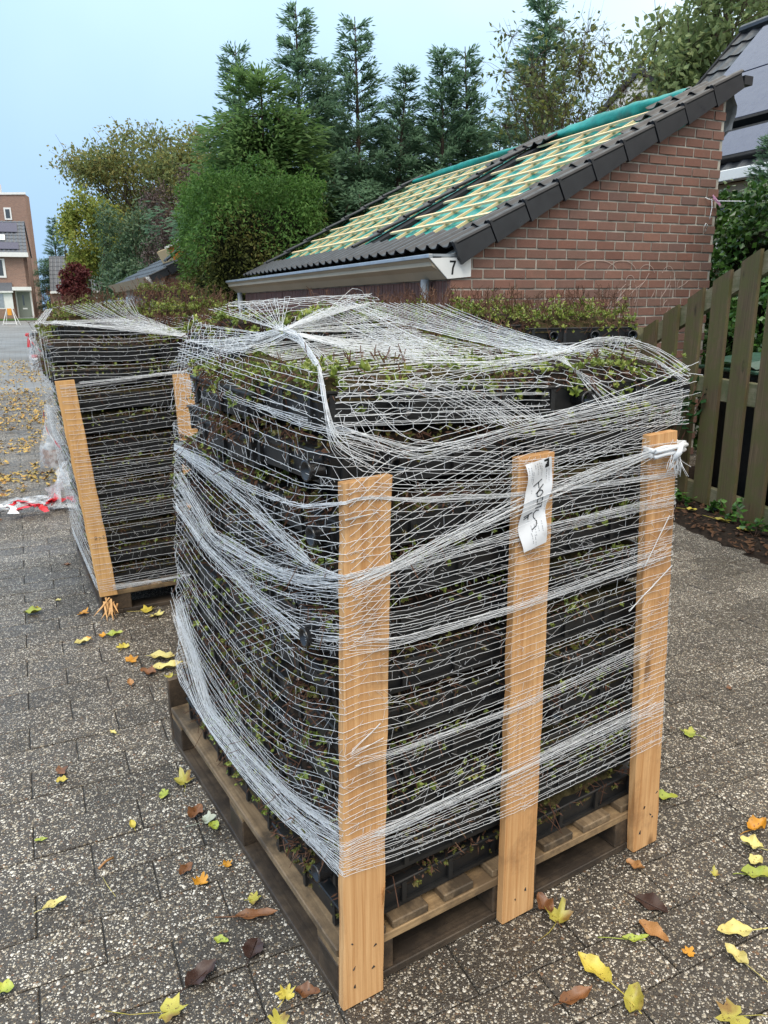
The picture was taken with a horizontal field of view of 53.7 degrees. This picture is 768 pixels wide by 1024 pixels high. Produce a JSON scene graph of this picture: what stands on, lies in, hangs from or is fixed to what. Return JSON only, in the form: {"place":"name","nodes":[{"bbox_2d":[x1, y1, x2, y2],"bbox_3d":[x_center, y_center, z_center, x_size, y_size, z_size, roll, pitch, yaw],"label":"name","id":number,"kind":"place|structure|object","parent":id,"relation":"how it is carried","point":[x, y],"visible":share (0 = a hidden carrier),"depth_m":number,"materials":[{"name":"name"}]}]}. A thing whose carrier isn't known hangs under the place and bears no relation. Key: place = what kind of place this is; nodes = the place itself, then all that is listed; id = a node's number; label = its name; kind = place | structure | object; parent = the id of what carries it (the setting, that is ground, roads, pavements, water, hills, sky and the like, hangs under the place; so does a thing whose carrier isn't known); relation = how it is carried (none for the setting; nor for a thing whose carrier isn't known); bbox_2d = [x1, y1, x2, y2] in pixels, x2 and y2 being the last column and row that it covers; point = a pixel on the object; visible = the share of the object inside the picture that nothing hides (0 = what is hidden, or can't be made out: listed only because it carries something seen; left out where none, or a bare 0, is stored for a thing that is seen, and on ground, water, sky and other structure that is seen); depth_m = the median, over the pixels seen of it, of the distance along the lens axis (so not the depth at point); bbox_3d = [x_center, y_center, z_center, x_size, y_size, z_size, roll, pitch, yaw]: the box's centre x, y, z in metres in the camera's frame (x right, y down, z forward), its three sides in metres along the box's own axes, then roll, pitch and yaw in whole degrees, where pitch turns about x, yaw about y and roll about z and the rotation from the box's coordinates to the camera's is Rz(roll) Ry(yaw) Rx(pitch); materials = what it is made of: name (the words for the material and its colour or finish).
{"place":"outdoors","nodes":[
{"label":"outdoors","id":0,"kind":"place"},
{"bbox_2d":[0,221,37,318],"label":"terraced house","id":1,"kind":"structure","parent":0,"point":[17,293],"depth_m":56.94,"materials":[{"name":"brick"}]},
{"bbox_2d":[0,192,41,315],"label":"apartment block","id":2,"kind":"structure","parent":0,"point":[14,206],"depth_m":72.72,"materials":[{"name":"brick"}]},
{"bbox_2d":[0,0,756,308],"label":"sky","id":3,"kind":"structure","parent":0,"point":[67,67],"materials":[{"name":"blue"}]},
{"bbox_2d":[0,392,767,1023],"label":"pavement","id":4,"kind":"structure","parent":0,"point":[714,774],"depth_m":2.08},
{"bbox_2d":[0,359,69,504],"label":"leaf litter","id":5,"kind":"object","parent":4,"relation":"on","point":[56,473],"visible":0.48,"depth_m":9.82,"materials":[{"name":"plant"}]},
{"bbox_2d":[54,373,197,620],"bbox_3d":[-1.232,-0.233,4.246,1.085,1.158,1.288,-8,17,-26],"label":"wooden pallet","id":6,"kind":"object","parent":4,"relation":"on","point":[114,601],"visible":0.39,"depth_m":3.62,"materials":[{"name":"brown wood"}]},
{"bbox_2d":[27,300,211,591],"bbox_3d":[-1.276,-0.453,4.212,1.123,1.406,1.262,-8,17,-26],"label":"wrapping net","id":7,"kind":"object","parent":6,"relation":"attached to","point":[152,330],"visible":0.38,"depth_m":3.61,"materials":[{"name":"white plastic"}]},
{"bbox_2d":[85,554,185,582],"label":"sedum tray","id":8,"kind":"object","parent":6,"relation":"on","point":[128,571],"visible":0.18,"depth_m":3.81,"materials":[{"name":"black plastic"}]},
{"bbox_2d":[83,532,188,562],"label":"sedum tray","id":9,"kind":"object","parent":8,"relation":"on","point":[155,550],"visible":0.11,"depth_m":3.78,"materials":[{"name":"black plastic"}]},
{"bbox_2d":[78,513,178,542],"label":"sedum tray","id":10,"kind":"object","parent":9,"relation":"on","point":[133,529],"visible":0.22,"depth_m":3.75,"materials":[{"name":"black plastic"}]},
{"bbox_2d":[99,490,186,520],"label":"sedum tray","id":11,"kind":"object","parent":10,"relation":"on","point":[143,502],"visible":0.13,"depth_m":3.73,"materials":[{"name":"black plastic"}]},
{"bbox_2d":[72,465,182,499],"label":"sedum tray","id":12,"kind":"object","parent":11,"relation":"on","point":[136,490],"visible":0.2,"depth_m":3.70,"materials":[{"name":"black plastic"}]},
{"bbox_2d":[65,446,179,477],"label":"sedum tray","id":13,"kind":"object","parent":12,"relation":"on","point":[138,457],"visible":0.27,"depth_m":3.68,"materials":[{"name":"black plastic"}]},
{"bbox_2d":[63,426,177,455],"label":"sedum tray","id":14,"kind":"object","parent":13,"relation":"on","point":[117,442],"visible":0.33,"depth_m":3.65,"materials":[{"name":"black plastic"}]},
{"bbox_2d":[80,402,176,433],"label":"sedum tray","id":15,"kind":"object","parent":14,"relation":"on","point":[89,425],"visible":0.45,"depth_m":3.61,"materials":[{"name":"black plastic"}]},
{"bbox_2d":[76,379,173,409],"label":"sedum tray","id":16,"kind":"object","parent":15,"relation":"on","point":[100,395],"visible":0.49,"depth_m":3.58,"materials":[{"name":"black plastic"}]},
{"bbox_2d":[36,357,160,385],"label":"sedum tray","id":17,"kind":"object","parent":16,"relation":"on","point":[90,373],"visible":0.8,"depth_m":3.53,"materials":[{"name":"black plastic"}]},
{"bbox_2d":[37,333,155,362],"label":"sedum tray","id":18,"kind":"object","parent":17,"relation":"on","point":[76,355],"visible":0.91,"depth_m":3.50,"materials":[{"name":"black plastic"}]},
{"bbox_2d":[167,430,676,1010],"bbox_3d":[0.007,0.299,2.231,1.002,1.166,1.258,-10,18,-30],"label":"wooden pallet","id":19,"kind":"object","parent":4,"relation":"on","point":[361,950],"visible":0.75,"depth_m":1.75,"materials":[{"name":"brown wood"}]},
{"bbox_2d":[183,691,236,765],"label":"sedum tray","id":20,"kind":"object","parent":19,"relation":"on","point":[193,712],"visible":0.15,"depth_m":2.35,"materials":[{"name":"black plastic"}]},
{"bbox_2d":[179,662,231,733],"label":"sedum tray","id":21,"kind":"object","parent":20,"relation":"on","point":[208,691],"visible":0.11,"depth_m":2.31,"materials":[{"name":"black plastic"}]},
{"bbox_2d":[171,634,233,697],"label":"sedum tray","id":22,"kind":"object","parent":21,"relation":"on","point":[219,675],"visible":0.13,"depth_m":2.26,"materials":[{"name":"black plastic"}]},
{"bbox_2d":[176,600,234,670],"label":"sedum tray","id":23,"kind":"object","parent":22,"relation":"on","point":[211,650],"visible":0.21,"depth_m":2.23,"materials":[{"name":"black plastic"}]},
{"bbox_2d":[172,571,234,635],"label":"sedum tray","id":24,"kind":"object","parent":23,"relation":"on","point":[217,602],"visible":0.18,"depth_m":2.20,"materials":[{"name":"black plastic"}]},
{"bbox_2d":[171,535,234,599],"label":"sedum tray","id":25,"kind":"object","parent":24,"relation":"on","point":[209,569],"visible":0.24,"depth_m":2.18,"materials":[{"name":"black plastic"}]},
{"bbox_2d":[161,500,231,564],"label":"sedum tray","id":26,"kind":"object","parent":25,"relation":"on","point":[183,530],"visible":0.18,"depth_m":2.16,"materials":[{"name":"black plastic"}]},
{"bbox_2d":[164,465,229,525],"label":"sedum tray","id":27,"kind":"object","parent":26,"relation":"on","point":[209,499],"visible":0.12,"depth_m":2.12,"materials":[{"name":"black plastic"}]},
{"bbox_2d":[168,431,228,481],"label":"sedum tray","id":28,"kind":"object","parent":27,"relation":"on","point":[199,447],"visible":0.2,"depth_m":2.09,"materials":[{"name":"black plastic"}]},
{"bbox_2d":[184,394,220,433],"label":"sedum tray","id":29,"kind":"object","parent":28,"relation":"on","point":[197,417],"visible":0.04,"depth_m":2.18,"materials":[{"name":"black plastic"}]},
{"bbox_2d":[180,355,211,392],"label":"sedum tray","id":30,"kind":"object","parent":29,"relation":"on","point":[190,370],"visible":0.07,"depth_m":2.17,"materials":[{"name":"plant"}]},
{"bbox_2d":[173,297,389,358],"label":"sedum tray","id":31,"kind":"object","parent":30,"relation":"on","point":[222,319],"visible":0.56,"depth_m":2.04,"materials":[{"name":"green plant"}]},
{"bbox_2d":[216,741,282,835],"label":"sedum tray","id":32,"kind":"object","parent":19,"relation":"on","point":[268,814],"visible":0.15,"depth_m":2.06,"materials":[{"name":"black plastic"}]},
{"bbox_2d":[221,707,288,798],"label":"sedum tray","id":33,"kind":"object","parent":32,"relation":"on","point":[274,768],"visible":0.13,"depth_m":2.02,"materials":[{"name":"black plastic"}]},
{"bbox_2d":[217,675,288,761],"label":"sedum tray","id":34,"kind":"object","parent":33,"relation":"on","point":[263,742],"visible":0.22,"depth_m":1.98,"materials":[{"name":"black plastic"}]},
{"bbox_2d":[212,641,284,723],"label":"sedum tray","id":35,"kind":"object","parent":34,"relation":"on","point":[247,675],"visible":0.23,"depth_m":1.97,"materials":[{"name":"black plastic"}]},
{"bbox_2d":[218,604,282,680],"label":"sedum tray","id":36,"kind":"object","parent":35,"relation":"on","point":[231,629],"visible":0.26,"depth_m":1.93,"materials":[{"name":"black plastic"}]},
{"bbox_2d":[208,563,287,640],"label":"sedum tray","id":37,"kind":"object","parent":36,"relation":"on","point":[224,586],"visible":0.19,"depth_m":1.92,"materials":[{"name":"black plastic"}]},
{"bbox_2d":[216,530,279,602],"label":"sedum tray","id":38,"kind":"object","parent":37,"relation":"on","point":[245,562],"visible":0.12,"depth_m":1.88,"materials":[{"name":"black plastic"}]},
{"bbox_2d":[206,491,290,556],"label":"sedum tray","id":39,"kind":"object","parent":38,"relation":"on","point":[236,507],"visible":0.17,"depth_m":1.85,"materials":[{"name":"black plastic"}]},
{"bbox_2d":[205,450,301,515],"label":"sedum tray","id":40,"kind":"object","parent":39,"relation":"on","point":[250,478],"visible":0.27,"depth_m":1.75,"materials":[{"name":"black plastic"}]},
{"bbox_2d":[194,403,279,467],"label":"sedum tray","id":41,"kind":"object","parent":40,"relation":"on","point":[238,437],"visible":0.27,"depth_m":1.75,"materials":[{"name":"black plastic"}]},
{"bbox_2d":[181,334,420,425],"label":"sedum tray","id":42,"kind":"object","parent":41,"relation":"on","point":[210,374],"visible":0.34,"depth_m":1.76,"materials":[{"name":"green plant"}]},
{"bbox_2d":[271,809,499,925],"bbox_3d":[0.017,0.779,1.893,0.586,0.126,0.442,-11,18,-32],"label":"sedum tray","id":43,"kind":"object","parent":19,"relation":"on","point":[413,881],"visible":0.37,"depth_m":1.77,"materials":[{"name":"black plastic"}]},
{"bbox_2d":[259,772,500,886],"bbox_3d":[0.006,0.688,1.847,0.549,0.119,0.413,-10,18,-30],"label":"sedum tray","id":44,"kind":"object","parent":43,"relation":"on","point":[321,871],"visible":0.27,"depth_m":1.73,"materials":[{"name":"black plastic"}]},
{"bbox_2d":[265,731,502,840],"bbox_3d":[0.025,0.583,1.825,0.534,0.117,0.423,-9,17,-30],"label":"sedum tray","id":45,"kind":"object","parent":44,"relation":"on","point":[288,760],"visible":0.36,"depth_m":1.71,"materials":[{"name":"black plastic"}]},
{"bbox_2d":[269,691,503,795],"bbox_3d":[0.018,0.474,1.794,0.556,0.117,0.461,-11,19,-30],"label":"sedum tray","id":46,"kind":"object","parent":45,"relation":"on","point":[320,745],"visible":0.42,"depth_m":1.69,"materials":[{"name":"black plastic"}]},
{"bbox_2d":[266,645,504,756],"bbox_3d":[0.001,0.369,1.756,0.586,0.126,0.442,-10,18,-30],"label":"sedum tray","id":47,"kind":"object","parent":46,"relation":"on","point":[279,675],"visible":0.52,"depth_m":1.65,"materials":[{"name":"black plastic"}]},
{"bbox_2d":[252,605,506,710],"bbox_3d":[0.022,0.267,1.740,0.549,0.119,0.413,-10,17,-29],"label":"sedum tray","id":48,"kind":"object","parent":47,"relation":"on","point":[402,682],"visible":0.38,"depth_m":1.62,"materials":[{"name":"black plastic"}]},
{"bbox_2d":[251,561,507,659],"bbox_3d":[0.004,0.162,1.715,0.534,0.117,0.423,-9,18,-29],"label":"sedum tray","id":49,"kind":"object","parent":48,"relation":"on","point":[309,636],"visible":0.36,"depth_m":1.60,"materials":[{"name":"black plastic"}]},
{"bbox_2d":[262,519,508,609],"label":"sedum tray","id":50,"kind":"object","parent":49,"relation":"on","point":[455,565],"visible":0.2,"depth_m":1.57,"materials":[{"name":"black plastic"}]},
{"bbox_2d":[267,468,511,551],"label":"sedum tray","id":51,"kind":"object","parent":50,"relation":"on","point":[314,531],"visible":0.54,"depth_m":1.54,"materials":[{"name":"black plastic"}]},
{"bbox_2d":[237,415,524,490],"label":"sedum tray","id":52,"kind":"object","parent":51,"relation":"on","point":[304,466],"visible":0.56,"depth_m":1.52,"materials":[{"name":"black plastic"}]},
{"bbox_2d":[242,342,531,429],"bbox_3d":[0.004,-0.285,1.629,0.559,0.157,0.452,-7,15,-28],"label":"sedum tray","id":53,"kind":"object","parent":52,"relation":"on","point":[331,383],"visible":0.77,"depth_m":1.49,"materials":[{"name":"black plastic"}]},
{"bbox_2d":[169,288,700,876],"bbox_3d":[0.048,0.032,2.104,1.042,1.259,1.211,-10,18,-30],"label":"wrapping net","id":54,"kind":"object","parent":19,"relation":"attached to","point":[651,452],"visible":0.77,"depth_m":1.66,"materials":[{"name":"white plastic"}]},
{"bbox_2d":[518,456,552,551],"bbox_3d":[0.316,-0.016,1.579,0.082,0.200,0.015,-9,17,-28],"label":"paper label","id":55,"kind":"object","parent":19,"relation":"attached to","point":[532,534],"visible":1,"depth_m":1.58,"materials":[{"name":"white"}]},
{"bbox_2d":[498,762,629,840],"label":"sedum tray","id":56,"kind":"object","parent":19,"relation":"on","point":[563,808],"visible":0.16,"depth_m":2.00,"materials":[{"name":"black plastic"}]},
{"bbox_2d":[498,726,630,800],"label":"sedum tray","id":57,"kind":"object","parent":56,"relation":"on","point":[565,779],"visible":0.17,"depth_m":1.98,"materials":[{"name":"black plastic"}]},
{"bbox_2d":[496,691,632,763],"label":"sedum tray","id":58,"kind":"object","parent":57,"relation":"on","point":[563,731],"visible":0.16,"depth_m":1.94,"materials":[{"name":"black plastic"}]},
{"bbox_2d":[497,657,632,726],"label":"sedum tray","id":59,"kind":"object","parent":58,"relation":"on","point":[592,693],"visible":0.2,"depth_m":1.91,"materials":[{"name":"black plastic"}]},
{"bbox_2d":[496,619,635,684],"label":"sedum tray","id":60,"kind":"object","parent":59,"relation":"on","point":[573,647],"visible":0.16,"depth_m":1.88,"materials":[{"name":"black plastic"}]},
{"bbox_2d":[500,577,635,645],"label":"sedum tray","id":61,"kind":"object","parent":60,"relation":"on","point":[591,617],"visible":0.14,"depth_m":1.85,"materials":[{"name":"black plastic"}]},
{"bbox_2d":[493,536,637,600],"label":"sedum tray","id":62,"kind":"object","parent":61,"relation":"on","point":[625,542],"visible":0.12,"depth_m":1.83,"materials":[{"name":"black plastic"}]},
{"bbox_2d":[498,495,639,557],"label":"sedum tray","id":63,"kind":"object","parent":62,"relation":"on","point":[614,535],"visible":0.17,"depth_m":1.79,"materials":[{"name":"black plastic"}]},
{"bbox_2d":[473,448,641,513],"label":"sedum tray","id":64,"kind":"object","parent":63,"relation":"on","point":[588,495],"visible":0.12,"depth_m":1.76,"materials":[{"name":"black plastic"}]},
{"bbox_2d":[472,401,673,460],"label":"sedum tray","id":65,"kind":"object","parent":64,"relation":"on","point":[582,439],"visible":0.22,"depth_m":1.73,"materials":[{"name":"black plastic"}]},
{"bbox_2d":[454,337,689,418],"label":"sedum tray","id":66,"kind":"object","parent":65,"relation":"on","point":[560,397],"visible":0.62,"depth_m":1.74,"materials":[{"name":"black plastic"}]},
{"bbox_2d":[226,69,753,455],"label":"brick garage","id":67,"kind":"structure","parent":4,"relation":"on","point":[613,198],"depth_m":6.60,"materials":[{"name":"brick"}]},
{"bbox_2d":[475,4,675,149],"bbox_3d":[2.658,-4.553,11.526,2.665,5.510,2.290,-8,17,-26],"label":"tree","id":68,"kind":"object","parent":4,"relation":"on","point":[581,63],"visible":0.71,"depth_m":10.78,"materials":[{"name":"green plant"}]},
{"bbox_2d":[632,466,767,564],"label":"soil strip","id":69,"kind":"object","parent":4,"relation":"on","point":[682,520],"visible":0.21,"depth_m":4.93,"materials":[{"name":"brown soil"}]},
{"bbox_2d":[624,249,767,526],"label":"wooden fence","id":70,"kind":"object","parent":69,"relation":"on","point":[737,392],"visible":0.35,"depth_m":5.17,"materials":[{"name":"wood"}]},
{"bbox_2d":[693,173,767,449],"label":"ivy hedge","id":71,"kind":"object","parent":4,"relation":"on","point":[750,211],"visible":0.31,"depth_m":6.90,"materials":[{"name":"green plant"}]},
{"bbox_2d":[698,352,767,500],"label":"wheelie bin","id":72,"kind":"object","parent":4,"relation":"on","point":[749,415],"visible":0.21,"depth_m":5.38,"materials":[{"name":"plastic"}]},
{"bbox_2d":[0,310,767,1023],"bbox_3d":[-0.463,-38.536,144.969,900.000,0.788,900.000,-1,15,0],"label":"ground","id":73,"kind":"structure","parent":0,"point":[14,342],"depth_m":15.59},
{"bbox_2d":[52,183,123,306],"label":"lime tree","id":74,"kind":"object","parent":73,"relation":"on","point":[70,228],"visible":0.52,"depth_m":24.92,"materials":[{"name":"green plant"}]},
{"bbox_2d":[39,117,211,260],"bbox_3d":[-8.620,-11.037,29.731,7.559,8.126,6.499,-1,15,0],"label":"autumn tree","id":75,"kind":"object","parent":73,"relation":"on","point":[92,169],"visible":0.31,"depth_m":27.44,"materials":[{"name":"green plant"}]},
{"bbox_2d":[90,194,162,284],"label":"evergreen tree","id":76,"kind":"object","parent":73,"relation":"on","point":[132,241],"visible":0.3,"depth_m":23.11,"materials":[{"name":"green plant"}]},
{"bbox_2d":[136,161,206,267],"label":"evergreen tree","id":77,"kind":"object","parent":73,"relation":"on","point":[150,197],"visible":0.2,"depth_m":20.56,"materials":[{"name":"green plant"}]},
{"bbox_2d":[140,39,328,273],"bbox_3d":[-2.509,-5.586,14.535,4.132,6.002,4.028,-3,15,1],"label":"cypress tree","id":78,"kind":"object","parent":73,"relation":"on","point":[225,63],"visible":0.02,"depth_m":13.66,"materials":[{"name":"green plant"}]},
{"bbox_2d":[166,150,330,312],"bbox_3d":[-2.124,-3.775,12.481,2.648,3.835,2.535,-8,17,-24],"label":"cypress hedge","id":79,"kind":"object","parent":73,"relation":"on","point":[224,243],"visible":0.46,"depth_m":11.54,"materials":[{"name":"green plant"}]},
{"bbox_2d":[179,60,344,297],"bbox_3d":[-1.995,-4.712,13.525,3.779,5.848,3.407,-1,15,0],"label":"weeping cypress","id":80,"kind":"object","parent":73,"relation":"on","point":[277,142],"visible":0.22,"depth_m":12.64,"materials":[{"name":"green plant"}]},
{"bbox_2d":[255,0,402,243],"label":"cypress tree","id":81,"kind":"object","parent":73,"relation":"on","point":[296,62],"visible":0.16,"depth_m":13.47,"materials":[{"name":"green plant"}]},
{"bbox_2d":[308,13,413,239],"bbox_3d":[-0.359,-5.646,14.091,4.231,6.305,4.340,10,20,33],"label":"cypress tree","id":82,"kind":"object","parent":73,"relation":"on","point":[346,96],"visible":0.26,"depth_m":13.46,"materials":[{"name":"green plant"}]},
{"bbox_2d":[332,63,436,225],"bbox_3d":[0.353,-5.309,14.275,3.817,5.540,3.751,-15,27,-42],"label":"cypress tree","id":83,"kind":"object","parent":73,"relation":"on","point":[397,111],"visible":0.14,"depth_m":13.65,"materials":[{"name":"green plant"}]},
{"bbox_2d":[372,43,479,202],"bbox_3d":[1.026,-5.575,14.528,4.028,5.845,3.958,-6,16,-20],"label":"cypress tree","id":84,"kind":"object","parent":73,"relation":"on","point":[432,123],"visible":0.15,"depth_m":13.69,"materials":[{"name":"green plant"}]},
{"bbox_2d":[419,44,509,172],"bbox_3d":[1.647,-5.610,14.520,4.097,5.952,3.994,-5,16,-9],"label":"cypress tree","id":85,"kind":"object","parent":73,"relation":"on","point":[472,91],"visible":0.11,"depth_m":13.92,"materials":[{"name":"green plant"}]},
{"bbox_2d":[451,0,585,164],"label":"cypress tree","id":86,"kind":"object","parent":73,"relation":"on","point":[539,7],"visible":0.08,"depth_m":13.36,"materials":[{"name":"green plant"}]},
{"bbox_2d":[602,0,767,98],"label":"poplar tree","id":87,"kind":"object","parent":73,"relation":"on","point":[688,49],"visible":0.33,"depth_m":22.47,"materials":[{"name":"green plant"}]},
{"bbox_2d":[695,15,767,350],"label":"brick house","id":88,"kind":"structure","parent":73,"relation":"on","point":[746,50],"depth_m":10.76,"materials":[{"name":"paint"}]},
{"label":"sedum tray","id":89,"kind":"object","parent":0,"visible":0},
{"bbox_2d":[346,301,506,352],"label":"sedum tray","id":90,"kind":"object","parent":89,"relation":"on","point":[443,336],"visible":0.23,"depth_m":2.33,"materials":[{"name":"plant"}]},
{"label":"sedum tray","id":91,"kind":"object","parent":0,"visible":0},
{"bbox_2d":[32,355,58,375],"bbox_3d":[-1.532,-0.780,4.003,0.596,0.117,0.433,-8,17,-26],"label":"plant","id":92,"kind":"object","parent":91,"relation":"on","point":[42,363],"visible":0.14,"depth_m":3.82,"materials":[{"name":"green plant"}]},
{"bbox_2d":[35,334,145,353],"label":"sedum tray","id":93,"kind":"object","parent":92,"relation":"on","point":[59,337],"visible":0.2,"depth_m":3.91,"materials":[{"name":"black plastic"}]},
{"bbox_2d":[38,286,154,337],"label":"sedum tray","id":94,"kind":"object","parent":93,"relation":"on","point":[67,331],"visible":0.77,"depth_m":3.84,"materials":[{"name":"green plant"}]},
{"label":"sedum tray","id":95,"kind":"object","parent":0,"visible":0},
{"bbox_2d":[136,281,237,329],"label":"sedum tray","id":96,"kind":"object","parent":95,"relation":"on","point":[189,307],"visible":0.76,"depth_m":4.05,"materials":[{"name":"plant"}]},
{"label":"sedum tray","id":97,"kind":"object","parent":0,"visible":0},
{"bbox_2d":[410,313,534,350],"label":"sedum tray","id":98,"kind":"object","parent":97,"relation":"on","point":[510,327],"visible":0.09,"depth_m":3.10,"materials":[{"name":"plant"}]},
{"bbox_2d":[411,284,541,342],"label":"sedum tray","id":99,"kind":"object","parent":98,"relation":"on","point":[511,312],"visible":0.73,"depth_m":3.15,"materials":[{"name":"green plant"}]},
{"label":"sedum tray","id":100,"kind":"object","parent":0,"visible":0},
{"bbox_2d":[510,311,636,355],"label":"sedum tray","id":101,"kind":"object","parent":100,"relation":"on","point":[608,345],"visible":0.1,"depth_m":3.14,"materials":[{"name":"black plastic"}]},
{"bbox_2d":[504,282,637,345],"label":"sedum tray","id":102,"kind":"object","parent":101,"relation":"on","point":[553,327],"visible":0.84,"depth_m":3.12,"materials":[{"name":"green plant"}]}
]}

